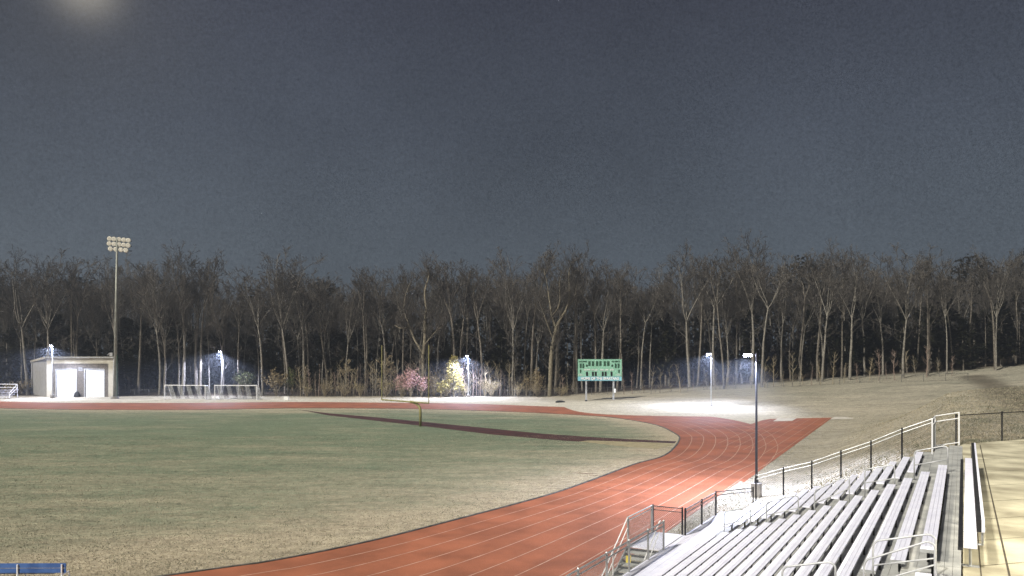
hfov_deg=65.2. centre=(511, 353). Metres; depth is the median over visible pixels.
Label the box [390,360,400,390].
sapling
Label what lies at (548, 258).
bare tree
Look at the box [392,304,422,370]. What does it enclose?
bare tree
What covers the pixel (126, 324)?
cedar tree
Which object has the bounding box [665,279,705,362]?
bare tree
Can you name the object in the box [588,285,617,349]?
bare tree
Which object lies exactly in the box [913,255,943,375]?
bare tree
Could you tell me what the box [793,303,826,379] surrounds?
cedar tree
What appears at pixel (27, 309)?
bare tree
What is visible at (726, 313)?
bare tree
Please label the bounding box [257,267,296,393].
bare tree
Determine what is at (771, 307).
bare tree
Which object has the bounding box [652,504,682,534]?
stair landing fence
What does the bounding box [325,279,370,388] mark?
bare tree
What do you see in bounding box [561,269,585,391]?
bare tree
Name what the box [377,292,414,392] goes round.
bare tree
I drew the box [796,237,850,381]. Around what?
bare tree
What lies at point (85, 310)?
bare tree
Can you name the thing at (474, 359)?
cedar tree
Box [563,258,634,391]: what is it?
bare tree
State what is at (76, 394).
equipment bag
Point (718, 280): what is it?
bare tree
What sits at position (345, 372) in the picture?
tree
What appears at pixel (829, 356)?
cedar tree
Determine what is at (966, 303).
bare tree
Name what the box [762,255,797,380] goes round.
bare tree
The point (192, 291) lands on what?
bare tree
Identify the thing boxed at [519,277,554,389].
bare tree
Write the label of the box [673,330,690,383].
cedar tree
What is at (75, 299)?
bare tree
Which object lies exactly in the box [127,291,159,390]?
bare tree
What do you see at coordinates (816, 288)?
bare tree
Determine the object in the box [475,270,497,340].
bare tree
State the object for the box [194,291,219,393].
bare tree
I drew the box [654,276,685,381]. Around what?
bare tree
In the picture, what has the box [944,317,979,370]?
cedar tree
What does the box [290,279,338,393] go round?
bare tree
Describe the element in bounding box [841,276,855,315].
bare tree
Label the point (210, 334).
bare tree
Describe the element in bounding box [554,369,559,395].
sapling
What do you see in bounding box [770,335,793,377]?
cedar tree
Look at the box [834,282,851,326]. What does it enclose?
bare tree
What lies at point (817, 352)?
bare tree
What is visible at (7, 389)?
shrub
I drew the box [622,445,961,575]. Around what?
bleacher
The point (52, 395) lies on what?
lamp post
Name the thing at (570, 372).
cedar tree
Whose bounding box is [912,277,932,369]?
bare tree
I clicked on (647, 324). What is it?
bare tree
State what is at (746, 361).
cedar tree
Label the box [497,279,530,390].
bare tree
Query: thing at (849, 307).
bare tree
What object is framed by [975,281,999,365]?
bare tree
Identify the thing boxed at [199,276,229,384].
bare tree
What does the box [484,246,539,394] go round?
bare tree
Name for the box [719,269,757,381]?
bare tree
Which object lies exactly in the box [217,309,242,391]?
bare tree
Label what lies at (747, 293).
bare tree
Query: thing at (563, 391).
shrub
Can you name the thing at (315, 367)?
cedar tree
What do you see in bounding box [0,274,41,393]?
bare tree
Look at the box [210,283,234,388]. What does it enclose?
bare tree
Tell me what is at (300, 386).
sapling
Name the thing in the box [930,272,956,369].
bare tree
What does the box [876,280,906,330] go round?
bare tree
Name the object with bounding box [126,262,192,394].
bare tree
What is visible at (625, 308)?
bare tree
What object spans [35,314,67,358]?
cedar tree
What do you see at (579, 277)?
bare tree
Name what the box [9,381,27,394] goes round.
shrub
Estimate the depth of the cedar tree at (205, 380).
182.77 m
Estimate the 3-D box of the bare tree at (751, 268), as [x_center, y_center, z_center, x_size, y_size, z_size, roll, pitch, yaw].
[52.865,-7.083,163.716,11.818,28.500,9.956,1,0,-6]
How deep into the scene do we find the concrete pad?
113.16 m
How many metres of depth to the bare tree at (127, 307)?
196.94 m
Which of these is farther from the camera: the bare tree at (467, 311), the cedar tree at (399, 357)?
the bare tree at (467, 311)
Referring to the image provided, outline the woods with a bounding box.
[0,248,1023,390]
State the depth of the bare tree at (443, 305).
185.41 m
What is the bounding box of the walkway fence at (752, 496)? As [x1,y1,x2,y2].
[715,487,753,513]
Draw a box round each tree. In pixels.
[0,244,67,394]
[0,264,27,393]
[0,265,19,344]
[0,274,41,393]
[0,291,34,334]
[0,295,22,392]
[0,328,30,393]
[7,262,78,356]
[10,270,45,342]
[16,336,33,391]
[19,295,41,358]
[21,248,105,356]
[24,342,41,383]
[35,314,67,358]
[37,285,62,344]
[39,285,83,348]
[45,291,65,355]
[51,257,104,356]
[59,265,84,356]
[61,320,83,356]
[62,297,95,356]
[65,276,88,348]
[65,278,110,355]
[70,271,112,356]
[75,333,95,356]
[81,294,107,356]
[84,265,139,388]
[86,256,141,393]
[87,292,108,355]
[88,294,126,353]
[94,276,144,392]
[103,278,137,346]
[103,333,126,385]
[105,275,136,390]
[109,317,152,392]
[111,252,159,393]
[125,268,157,356]
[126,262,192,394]
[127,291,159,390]
[130,290,158,391]
[131,268,159,389]
[131,322,156,391]
[133,259,182,393]
[138,269,188,365]
[145,331,169,384]
[151,308,189,390]
[155,274,196,352]
[157,254,196,393]
[160,239,217,394]
[163,259,220,391]
[174,291,191,390]
[177,283,206,359]
[178,280,200,389]
[180,338,198,391]
[190,249,228,394]
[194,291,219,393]
[194,350,218,391]
[196,270,237,390]
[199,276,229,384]
[199,293,224,387]
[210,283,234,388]
[210,337,235,383]
[214,292,233,392]
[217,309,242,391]
[219,278,248,394]
[222,267,295,395]
[225,303,264,384]
[226,333,251,389]
[228,299,241,359]
[235,316,268,390]
[241,281,284,390]
[241,306,267,384]
[242,287,272,390]
[251,279,287,388]
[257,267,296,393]
[257,328,281,391]
[258,246,327,395]
[264,293,295,382]
[265,291,299,390]
[273,336,302,391]
[274,262,343,393]
[278,299,313,391]
[286,267,305,337]
[286,270,319,391]
[289,284,341,392]
[289,285,309,390]
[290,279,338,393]
[292,331,315,387]
[299,282,321,388]
[305,340,330,392]
[308,299,346,392]
[311,320,339,389]
[321,277,346,366]
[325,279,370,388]
[328,332,356,389]
[330,297,356,356]
[333,289,355,389]
[335,289,373,392]
[336,360,352,396]
[337,299,351,385]
[341,265,410,393]
[344,334,364,390]
[349,267,372,394]
[350,285,372,341]
[354,302,374,365]
[355,276,386,389]
[362,275,400,389]
[364,353,373,390]
[367,295,395,392]
[371,329,396,390]
[373,288,391,378]
[375,351,392,396]
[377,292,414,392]
[380,264,421,375]
[382,292,406,392]
[386,361,399,395]
[387,341,405,389]
[388,272,420,360]
[391,248,452,394]
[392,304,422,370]
[396,276,451,393]
[398,340,417,392]
[405,276,425,388]
[411,278,440,379]
[415,260,472,393]
[415,338,440,383]
[422,280,458,392]
[422,292,444,353]
[426,252,467,394]
[433,340,452,392]
[436,286,454,377]
[437,280,467,391]
[439,281,478,348]
[440,258,475,394]
[441,319,480,386]
[442,356,464,396]
[452,264,527,393]
[452,273,476,392]
[456,264,496,394]
[459,290,474,372]
[465,346,486,390]
[466,300,489,391]
[468,287,482,348]
[474,281,507,390]
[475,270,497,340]
[478,341,506,389]
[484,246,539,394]
[486,271,519,365]
[487,327,519,393]
[491,277,530,350]
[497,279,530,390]
[501,279,535,374]
[506,351,524,395]
[506,354,520,393]
[511,274,556,387]
[514,286,552,392]
[518,240,563,394]
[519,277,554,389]
[520,268,541,391]
[524,350,537,387]
[526,285,555,391]
[531,242,588,396]
[539,289,563,389]
[540,353,552,390]
[541,281,565,356]
[542,259,586,392]
[551,280,586,380]
[552,269,597,390]
[554,260,601,387]
[558,351,566,387]
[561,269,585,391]
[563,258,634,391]
[564,239,596,393]
[566,352,584,390]
[568,259,612,391]
[582,293,601,387]
[583,349,597,389]
[588,277,602,385]
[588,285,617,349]
[597,349,613,388]
[601,269,626,386]
[605,284,628,376]
[607,287,647,388]
[610,262,645,390]
[615,276,634,383]
[615,337,635,384]
[623,324,648,385]
[625,289,646,381]
[626,277,666,388]
[627,298,657,387]
[638,263,695,385]
[639,282,672,386]
[639,317,664,384]
[640,288,656,380]
[648,313,681,385]
[649,289,665,383]
[654,238,728,386]
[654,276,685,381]
[660,298,685,383]
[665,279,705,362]
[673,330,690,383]
[679,246,717,385]
[679,272,700,347]
[684,248,748,384]
[686,282,707,380]
[686,282,728,334]
[686,330,710,381]
[688,272,724,378]
[690,286,718,359]
[701,256,727,388]
[701,330,720,380]
[710,278,759,384]
[712,282,746,350]
[715,245,770,383]
[715,339,729,381]
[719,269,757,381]
[720,228,789,383]
[721,328,746,374]
[729,264,760,340]
[731,265,766,339]
[731,309,771,382]
[740,252,799,386]
[744,251,772,376]
[748,273,776,379]
[753,261,790,375]
[756,319,776,377]
[761,284,800,377]
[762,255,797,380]
[763,278,796,344]
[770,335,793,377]
[776,275,815,379]
[777,281,811,372]
[788,270,847,377]
[789,253,824,380]
[789,288,824,381]
[790,340,809,374]
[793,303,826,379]
[795,264,833,377]
[795,265,824,363]
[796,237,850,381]
[803,251,840,381]
[804,266,853,364]
[813,309,840,377]
[816,244,880,379]
[816,260,834,367]
[819,283,846,375]
[822,253,854,378]
[822,272,854,320]
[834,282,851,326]
[835,248,885,375]
[835,320,861,375]
[837,279,866,371]
[837,302,877,374]
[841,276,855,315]
[841,279,863,373]
[852,243,931,377]
[855,261,903,374]
[855,295,891,373]
[856,283,887,347]
[874,276,892,367]
[875,304,897,370]
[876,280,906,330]
[879,293,900,366]
[880,267,909,326]
[884,268,907,372]
[888,303,917,372]
[904,308,926,365]
[907,243,958,369]
[907,285,937,366]
[908,257,935,347]
[911,304,943,370]
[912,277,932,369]
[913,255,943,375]
[925,268,971,372]
[928,288,969,355]
[930,269,963,365]
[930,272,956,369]
[932,294,960,367]
[938,275,961,366]
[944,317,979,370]
[951,260,981,368]
[951,277,980,342]
[956,287,979,359]
[964,312,988,365]
[966,245,1004,370]
[966,301,988,334]
[967,309,998,363]
[970,278,991,361]
[974,286,993,362]
[975,249,1023,369]
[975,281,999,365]
[977,269,1012,331]
[977,299,1020,366]
[991,271,1010,329]
[1002,292,1011,363]
[1003,292,1023,361]
[1004,278,1023,363]
[1006,251,1023,365]
[1010,272,1023,359]
[1018,265,1023,323]
[1018,321,1023,356]
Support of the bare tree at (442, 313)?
on the ground at (786, 399)
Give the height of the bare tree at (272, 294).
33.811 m
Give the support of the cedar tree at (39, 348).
on the ground at (786, 399)
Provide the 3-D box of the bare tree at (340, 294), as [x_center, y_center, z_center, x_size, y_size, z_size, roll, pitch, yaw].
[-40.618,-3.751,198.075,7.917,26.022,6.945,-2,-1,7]
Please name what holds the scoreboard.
on the ground at (786, 399)
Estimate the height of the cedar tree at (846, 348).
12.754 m
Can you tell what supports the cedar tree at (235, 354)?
on the ground at (786, 399)
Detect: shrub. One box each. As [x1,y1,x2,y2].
[1,383,19,393]
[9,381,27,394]
[20,379,32,392]
[232,369,255,394]
[261,367,290,395]
[284,367,302,395]
[297,384,311,396]
[319,378,332,396]
[340,384,351,396]
[354,382,367,396]
[378,376,392,396]
[393,374,404,396]
[396,380,410,396]
[400,369,419,396]
[413,377,427,396]
[427,371,440,396]
[427,385,437,396]
[436,380,450,396]
[459,383,467,396]
[478,379,491,395]
[484,379,498,396]
[513,383,524,396]
[519,373,532,395]
[527,381,545,395]
[528,367,544,393]
[549,385,568,395]
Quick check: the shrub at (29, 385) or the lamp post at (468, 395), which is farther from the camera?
the shrub at (29, 385)
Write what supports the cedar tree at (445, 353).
on the ground at (786, 399)
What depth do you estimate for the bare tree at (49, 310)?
184.31 m
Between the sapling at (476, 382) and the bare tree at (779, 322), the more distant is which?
the bare tree at (779, 322)
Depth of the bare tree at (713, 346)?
174.97 m
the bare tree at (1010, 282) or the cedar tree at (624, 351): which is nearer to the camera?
the bare tree at (1010, 282)
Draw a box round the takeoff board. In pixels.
[774,418,795,420]
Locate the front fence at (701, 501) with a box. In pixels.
[684,491,716,535]
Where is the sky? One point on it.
(357, 133)
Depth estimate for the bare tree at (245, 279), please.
174.23 m
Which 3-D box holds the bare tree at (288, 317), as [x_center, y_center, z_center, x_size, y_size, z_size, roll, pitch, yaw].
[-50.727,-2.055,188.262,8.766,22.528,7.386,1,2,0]
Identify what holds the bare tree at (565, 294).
on the ground at (786, 399)
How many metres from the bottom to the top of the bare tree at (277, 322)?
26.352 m
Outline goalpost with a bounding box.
[381,345,428,425]
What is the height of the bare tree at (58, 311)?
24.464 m
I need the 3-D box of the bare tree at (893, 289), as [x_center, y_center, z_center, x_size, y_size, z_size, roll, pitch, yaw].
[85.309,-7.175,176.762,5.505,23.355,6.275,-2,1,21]
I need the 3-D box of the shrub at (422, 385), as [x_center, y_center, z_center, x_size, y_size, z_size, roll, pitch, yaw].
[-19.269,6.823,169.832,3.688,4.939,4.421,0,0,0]
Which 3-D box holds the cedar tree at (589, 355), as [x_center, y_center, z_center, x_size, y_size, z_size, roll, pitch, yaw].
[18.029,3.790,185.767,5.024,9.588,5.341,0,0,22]
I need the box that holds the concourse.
[957,439,1023,575]
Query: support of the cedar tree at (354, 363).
on the ground at (786, 399)
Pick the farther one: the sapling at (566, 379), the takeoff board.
the sapling at (566, 379)
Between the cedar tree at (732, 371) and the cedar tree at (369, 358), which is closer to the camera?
the cedar tree at (732, 371)
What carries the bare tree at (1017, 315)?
on the ground at (786, 399)
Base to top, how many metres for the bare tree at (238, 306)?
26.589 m
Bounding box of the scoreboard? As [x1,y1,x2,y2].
[578,359,621,400]
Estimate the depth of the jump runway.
94.38 m
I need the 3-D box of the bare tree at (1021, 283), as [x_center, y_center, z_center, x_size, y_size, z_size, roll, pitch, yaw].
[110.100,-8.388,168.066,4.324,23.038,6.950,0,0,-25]
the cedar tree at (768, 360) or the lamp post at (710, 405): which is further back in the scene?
the cedar tree at (768, 360)
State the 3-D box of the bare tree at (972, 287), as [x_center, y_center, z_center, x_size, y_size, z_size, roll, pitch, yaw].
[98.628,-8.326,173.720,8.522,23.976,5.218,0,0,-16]
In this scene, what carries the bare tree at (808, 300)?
on the ground at (786, 399)
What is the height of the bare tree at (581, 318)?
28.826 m
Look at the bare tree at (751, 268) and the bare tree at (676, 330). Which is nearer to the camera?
the bare tree at (751, 268)
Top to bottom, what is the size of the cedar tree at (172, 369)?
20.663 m
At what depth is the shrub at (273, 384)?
172.63 m
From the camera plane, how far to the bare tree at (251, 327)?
199.96 m
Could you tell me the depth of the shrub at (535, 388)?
169.66 m
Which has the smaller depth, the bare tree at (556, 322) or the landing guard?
the landing guard
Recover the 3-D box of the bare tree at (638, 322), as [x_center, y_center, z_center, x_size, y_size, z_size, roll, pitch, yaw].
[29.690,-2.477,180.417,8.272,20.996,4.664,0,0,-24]
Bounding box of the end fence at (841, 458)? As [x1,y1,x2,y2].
[755,418,934,501]
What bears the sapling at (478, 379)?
on the ground at (786, 399)
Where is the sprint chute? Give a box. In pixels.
[740,418,830,481]
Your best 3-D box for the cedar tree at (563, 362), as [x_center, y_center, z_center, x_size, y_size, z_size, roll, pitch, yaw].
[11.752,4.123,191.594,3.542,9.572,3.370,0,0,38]
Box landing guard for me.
[931,412,959,453]
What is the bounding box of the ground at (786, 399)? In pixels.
[0,346,1023,575]
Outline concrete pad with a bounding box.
[832,417,852,418]
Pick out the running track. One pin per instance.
(567, 561)
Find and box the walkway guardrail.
[566,520,664,575]
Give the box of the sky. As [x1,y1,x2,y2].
[0,0,1023,370]
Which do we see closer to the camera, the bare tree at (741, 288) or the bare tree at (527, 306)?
the bare tree at (741, 288)
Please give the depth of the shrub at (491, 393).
170.09 m
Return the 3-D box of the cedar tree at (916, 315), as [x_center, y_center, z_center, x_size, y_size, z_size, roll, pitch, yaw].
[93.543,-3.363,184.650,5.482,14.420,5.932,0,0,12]
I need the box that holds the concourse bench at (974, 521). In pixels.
[958,443,985,567]
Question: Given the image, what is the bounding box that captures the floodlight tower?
[106,236,131,398]
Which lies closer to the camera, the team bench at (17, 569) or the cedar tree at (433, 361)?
the team bench at (17, 569)
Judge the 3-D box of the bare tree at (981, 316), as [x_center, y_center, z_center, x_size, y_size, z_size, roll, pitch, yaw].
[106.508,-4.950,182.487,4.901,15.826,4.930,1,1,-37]
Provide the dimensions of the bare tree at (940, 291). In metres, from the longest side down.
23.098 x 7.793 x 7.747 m
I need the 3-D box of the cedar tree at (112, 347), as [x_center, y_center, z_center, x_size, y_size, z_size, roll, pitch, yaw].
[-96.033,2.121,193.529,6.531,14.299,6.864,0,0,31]
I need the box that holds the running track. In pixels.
[0,401,778,575]
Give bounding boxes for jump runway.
[303,410,676,442]
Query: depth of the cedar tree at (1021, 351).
181.31 m
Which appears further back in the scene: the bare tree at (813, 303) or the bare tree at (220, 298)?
the bare tree at (220, 298)
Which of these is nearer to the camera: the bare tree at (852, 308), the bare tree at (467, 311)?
the bare tree at (852, 308)
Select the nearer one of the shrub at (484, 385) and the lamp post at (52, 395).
the lamp post at (52, 395)
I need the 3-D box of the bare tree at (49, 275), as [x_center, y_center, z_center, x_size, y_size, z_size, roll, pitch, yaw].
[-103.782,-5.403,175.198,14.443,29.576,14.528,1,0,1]
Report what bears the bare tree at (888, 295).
on the ground at (786, 399)
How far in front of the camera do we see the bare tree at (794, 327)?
176.21 m
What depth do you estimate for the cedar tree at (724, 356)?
183.59 m
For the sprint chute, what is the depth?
96.91 m
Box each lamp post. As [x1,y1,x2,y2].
[50,345,54,398]
[219,351,222,394]
[466,355,469,397]
[706,353,712,406]
[743,352,761,497]
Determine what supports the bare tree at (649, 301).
on the ground at (786, 399)
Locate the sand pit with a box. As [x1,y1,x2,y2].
[580,441,673,448]
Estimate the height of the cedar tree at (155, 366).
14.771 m
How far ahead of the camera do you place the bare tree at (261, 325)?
181.41 m
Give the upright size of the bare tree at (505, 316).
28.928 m
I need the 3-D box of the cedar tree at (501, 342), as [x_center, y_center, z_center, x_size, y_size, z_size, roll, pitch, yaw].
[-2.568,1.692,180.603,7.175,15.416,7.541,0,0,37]
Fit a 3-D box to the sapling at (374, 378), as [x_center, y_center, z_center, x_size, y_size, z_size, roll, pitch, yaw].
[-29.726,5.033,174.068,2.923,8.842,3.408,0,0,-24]
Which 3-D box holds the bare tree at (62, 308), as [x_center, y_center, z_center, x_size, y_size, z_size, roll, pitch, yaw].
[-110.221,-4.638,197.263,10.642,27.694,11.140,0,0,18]
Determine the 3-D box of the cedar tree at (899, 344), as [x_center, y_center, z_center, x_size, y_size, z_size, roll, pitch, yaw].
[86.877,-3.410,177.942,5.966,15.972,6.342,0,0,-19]
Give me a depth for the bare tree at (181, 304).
176.11 m
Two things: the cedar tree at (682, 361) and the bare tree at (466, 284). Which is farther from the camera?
the cedar tree at (682, 361)
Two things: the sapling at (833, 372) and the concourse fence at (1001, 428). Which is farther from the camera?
the sapling at (833, 372)
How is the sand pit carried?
on the infield turf
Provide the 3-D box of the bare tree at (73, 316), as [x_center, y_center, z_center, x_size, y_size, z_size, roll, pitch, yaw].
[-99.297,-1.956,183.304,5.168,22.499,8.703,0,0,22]
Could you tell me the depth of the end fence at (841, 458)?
36.84 m
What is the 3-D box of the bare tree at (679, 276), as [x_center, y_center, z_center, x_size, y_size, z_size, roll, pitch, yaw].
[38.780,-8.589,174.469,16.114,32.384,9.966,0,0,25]
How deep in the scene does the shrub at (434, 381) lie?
169.89 m
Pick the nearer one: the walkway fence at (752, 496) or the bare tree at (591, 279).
the walkway fence at (752, 496)
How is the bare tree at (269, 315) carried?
on the ground at (786, 399)
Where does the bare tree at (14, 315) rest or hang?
on the ground at (786, 399)
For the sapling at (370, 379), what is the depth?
173.11 m
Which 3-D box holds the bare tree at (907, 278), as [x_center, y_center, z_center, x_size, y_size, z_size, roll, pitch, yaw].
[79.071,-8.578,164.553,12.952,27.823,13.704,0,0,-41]
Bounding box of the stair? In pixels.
[602,505,681,575]
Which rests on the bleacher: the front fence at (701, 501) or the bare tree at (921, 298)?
the front fence at (701, 501)
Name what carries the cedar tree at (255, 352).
on the ground at (786, 399)
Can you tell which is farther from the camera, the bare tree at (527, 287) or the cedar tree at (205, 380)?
the bare tree at (527, 287)
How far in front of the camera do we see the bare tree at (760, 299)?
178.85 m
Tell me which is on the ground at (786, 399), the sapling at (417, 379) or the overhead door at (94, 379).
the sapling at (417, 379)
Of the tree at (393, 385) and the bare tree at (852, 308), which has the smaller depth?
the tree at (393, 385)
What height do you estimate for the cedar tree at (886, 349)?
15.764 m
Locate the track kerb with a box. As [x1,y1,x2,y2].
[3,408,679,575]
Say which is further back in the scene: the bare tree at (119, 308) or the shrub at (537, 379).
the bare tree at (119, 308)
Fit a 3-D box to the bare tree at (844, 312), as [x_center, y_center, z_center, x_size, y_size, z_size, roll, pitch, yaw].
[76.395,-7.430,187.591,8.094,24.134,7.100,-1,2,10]
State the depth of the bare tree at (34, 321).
180.70 m
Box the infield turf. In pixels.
[0,408,678,575]
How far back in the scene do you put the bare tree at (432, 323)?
199.68 m
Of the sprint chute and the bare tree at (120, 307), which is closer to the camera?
the sprint chute
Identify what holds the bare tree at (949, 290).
on the ground at (786, 399)
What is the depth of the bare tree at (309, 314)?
199.04 m
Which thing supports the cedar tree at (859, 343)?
on the ground at (786, 399)
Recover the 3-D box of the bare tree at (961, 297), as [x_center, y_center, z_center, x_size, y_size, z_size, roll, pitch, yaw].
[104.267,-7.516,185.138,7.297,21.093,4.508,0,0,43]
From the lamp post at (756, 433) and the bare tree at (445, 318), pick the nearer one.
the lamp post at (756, 433)
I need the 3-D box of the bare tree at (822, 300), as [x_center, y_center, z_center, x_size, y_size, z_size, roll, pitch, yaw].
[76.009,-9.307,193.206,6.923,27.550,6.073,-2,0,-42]
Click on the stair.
(670, 538)
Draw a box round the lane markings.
[0,401,827,575]
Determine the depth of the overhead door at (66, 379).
169.16 m
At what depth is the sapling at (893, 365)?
161.34 m
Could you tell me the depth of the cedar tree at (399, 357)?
188.09 m
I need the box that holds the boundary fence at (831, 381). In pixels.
[120,373,967,396]
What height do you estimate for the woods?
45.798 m
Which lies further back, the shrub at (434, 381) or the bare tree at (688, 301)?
the bare tree at (688, 301)
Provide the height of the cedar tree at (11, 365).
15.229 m
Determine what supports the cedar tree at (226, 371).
on the ground at (786, 399)
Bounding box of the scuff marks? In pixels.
[583,456,722,495]
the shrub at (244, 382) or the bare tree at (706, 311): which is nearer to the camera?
the shrub at (244, 382)
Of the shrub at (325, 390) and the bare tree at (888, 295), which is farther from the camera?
the bare tree at (888, 295)
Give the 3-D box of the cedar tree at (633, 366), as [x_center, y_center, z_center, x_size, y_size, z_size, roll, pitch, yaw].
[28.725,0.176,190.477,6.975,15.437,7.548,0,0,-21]
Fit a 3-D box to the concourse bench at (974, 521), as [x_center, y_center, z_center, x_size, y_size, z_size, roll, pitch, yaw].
[11.992,3.515,20.948,0.475,0.970,14.538,0,0,29]
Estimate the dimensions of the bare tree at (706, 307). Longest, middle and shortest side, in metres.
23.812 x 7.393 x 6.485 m
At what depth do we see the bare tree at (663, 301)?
181.46 m
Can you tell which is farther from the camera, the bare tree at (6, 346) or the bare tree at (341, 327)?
the bare tree at (341, 327)
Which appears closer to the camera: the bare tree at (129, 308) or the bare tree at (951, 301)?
the bare tree at (951, 301)
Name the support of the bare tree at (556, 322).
on the ground at (786, 399)
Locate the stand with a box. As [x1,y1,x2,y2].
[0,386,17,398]
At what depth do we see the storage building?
169.24 m
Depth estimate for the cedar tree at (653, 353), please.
187.08 m
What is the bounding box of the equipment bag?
[73,391,79,396]
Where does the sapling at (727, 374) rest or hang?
on the ground at (786, 399)
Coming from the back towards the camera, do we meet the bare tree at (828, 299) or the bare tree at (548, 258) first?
the bare tree at (828, 299)
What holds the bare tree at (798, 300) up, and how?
on the ground at (786, 399)
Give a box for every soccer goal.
[164,385,211,399]
[214,385,260,399]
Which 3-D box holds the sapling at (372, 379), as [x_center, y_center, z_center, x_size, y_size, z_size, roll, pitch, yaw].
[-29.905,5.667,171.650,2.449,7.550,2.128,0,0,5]
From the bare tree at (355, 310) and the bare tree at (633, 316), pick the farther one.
the bare tree at (633, 316)
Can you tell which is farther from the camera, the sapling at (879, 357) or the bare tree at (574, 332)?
the bare tree at (574, 332)
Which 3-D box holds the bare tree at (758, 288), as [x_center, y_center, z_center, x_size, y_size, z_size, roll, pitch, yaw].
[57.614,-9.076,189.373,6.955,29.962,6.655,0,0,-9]
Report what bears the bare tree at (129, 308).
on the ground at (786, 399)
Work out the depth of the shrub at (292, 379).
173.62 m
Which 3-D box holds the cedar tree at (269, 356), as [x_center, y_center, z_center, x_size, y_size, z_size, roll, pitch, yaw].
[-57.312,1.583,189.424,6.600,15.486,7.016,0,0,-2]
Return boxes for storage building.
[30,357,113,396]
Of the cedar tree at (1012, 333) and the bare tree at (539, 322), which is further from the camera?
the bare tree at (539, 322)
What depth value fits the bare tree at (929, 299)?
184.35 m
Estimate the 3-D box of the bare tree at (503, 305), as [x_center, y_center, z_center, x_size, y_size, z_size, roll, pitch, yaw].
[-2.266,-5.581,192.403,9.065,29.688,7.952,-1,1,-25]
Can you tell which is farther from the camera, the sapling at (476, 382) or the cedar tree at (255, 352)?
the cedar tree at (255, 352)
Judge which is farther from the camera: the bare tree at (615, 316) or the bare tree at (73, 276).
the bare tree at (615, 316)
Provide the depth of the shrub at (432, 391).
170.15 m
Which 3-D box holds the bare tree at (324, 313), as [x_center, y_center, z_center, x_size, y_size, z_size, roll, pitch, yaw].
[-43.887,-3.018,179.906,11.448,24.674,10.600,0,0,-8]
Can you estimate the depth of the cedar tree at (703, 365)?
187.86 m
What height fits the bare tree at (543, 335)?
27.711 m
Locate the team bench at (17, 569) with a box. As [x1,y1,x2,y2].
[0,563,69,575]
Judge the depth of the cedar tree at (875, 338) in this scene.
177.83 m
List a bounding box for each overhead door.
[57,370,75,396]
[85,370,103,396]
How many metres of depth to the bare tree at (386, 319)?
200.92 m
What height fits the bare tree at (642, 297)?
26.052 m
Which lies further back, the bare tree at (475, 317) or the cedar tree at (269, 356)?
the bare tree at (475, 317)
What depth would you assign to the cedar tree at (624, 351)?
191.32 m
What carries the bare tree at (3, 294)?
on the ground at (786, 399)
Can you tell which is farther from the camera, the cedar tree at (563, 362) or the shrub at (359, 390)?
the cedar tree at (563, 362)
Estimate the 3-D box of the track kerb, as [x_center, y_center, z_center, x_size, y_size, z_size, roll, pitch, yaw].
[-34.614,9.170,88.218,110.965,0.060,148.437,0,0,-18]
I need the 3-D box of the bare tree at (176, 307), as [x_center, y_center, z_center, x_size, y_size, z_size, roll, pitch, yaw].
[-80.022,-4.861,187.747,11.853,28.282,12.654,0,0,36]
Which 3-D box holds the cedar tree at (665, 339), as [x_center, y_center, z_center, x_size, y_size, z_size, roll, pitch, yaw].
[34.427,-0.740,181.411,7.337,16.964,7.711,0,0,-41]
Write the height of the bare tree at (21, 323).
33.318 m
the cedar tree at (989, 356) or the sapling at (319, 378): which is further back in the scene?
the cedar tree at (989, 356)
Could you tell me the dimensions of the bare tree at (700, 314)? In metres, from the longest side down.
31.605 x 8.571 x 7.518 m
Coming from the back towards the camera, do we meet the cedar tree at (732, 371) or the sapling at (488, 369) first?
the cedar tree at (732, 371)
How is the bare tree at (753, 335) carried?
on the ground at (786, 399)
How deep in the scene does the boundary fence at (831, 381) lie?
166.11 m
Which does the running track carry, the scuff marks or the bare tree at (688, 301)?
the scuff marks
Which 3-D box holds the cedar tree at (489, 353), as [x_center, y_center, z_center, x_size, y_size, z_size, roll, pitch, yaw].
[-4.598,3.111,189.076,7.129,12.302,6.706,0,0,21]
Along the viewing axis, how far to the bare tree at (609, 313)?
188.70 m
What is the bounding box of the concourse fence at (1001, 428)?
[955,411,1023,445]
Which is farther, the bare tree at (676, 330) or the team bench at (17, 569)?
the bare tree at (676, 330)
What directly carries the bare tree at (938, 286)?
on the ground at (786, 399)
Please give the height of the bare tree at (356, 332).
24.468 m
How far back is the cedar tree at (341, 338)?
182.53 m
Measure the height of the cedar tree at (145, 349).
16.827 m
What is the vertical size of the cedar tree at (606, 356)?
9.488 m
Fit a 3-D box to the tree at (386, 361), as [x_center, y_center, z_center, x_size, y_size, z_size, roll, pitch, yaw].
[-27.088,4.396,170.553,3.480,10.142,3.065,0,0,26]
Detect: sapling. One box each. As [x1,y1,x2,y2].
[294,366,303,395]
[312,364,323,395]
[355,364,362,394]
[366,362,374,395]
[368,365,375,395]
[371,357,379,395]
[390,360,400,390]
[411,360,418,395]
[459,357,467,380]
[470,360,479,395]
[472,357,481,395]
[473,363,480,394]
[484,359,492,387]
[490,361,499,395]
[505,362,514,392]
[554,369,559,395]
[562,365,569,394]
[673,363,684,392]
[724,361,730,385]
[761,356,768,387]
[769,362,776,386]
[788,352,796,386]
[830,353,837,376]
[876,349,882,380]
[890,352,897,379]
[922,343,931,376]
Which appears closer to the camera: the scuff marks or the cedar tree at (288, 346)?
the scuff marks
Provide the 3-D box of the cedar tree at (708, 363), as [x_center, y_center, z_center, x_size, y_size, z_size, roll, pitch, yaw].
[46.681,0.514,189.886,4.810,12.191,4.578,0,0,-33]
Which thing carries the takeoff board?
on the sprint chute
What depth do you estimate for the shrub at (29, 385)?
178.15 m

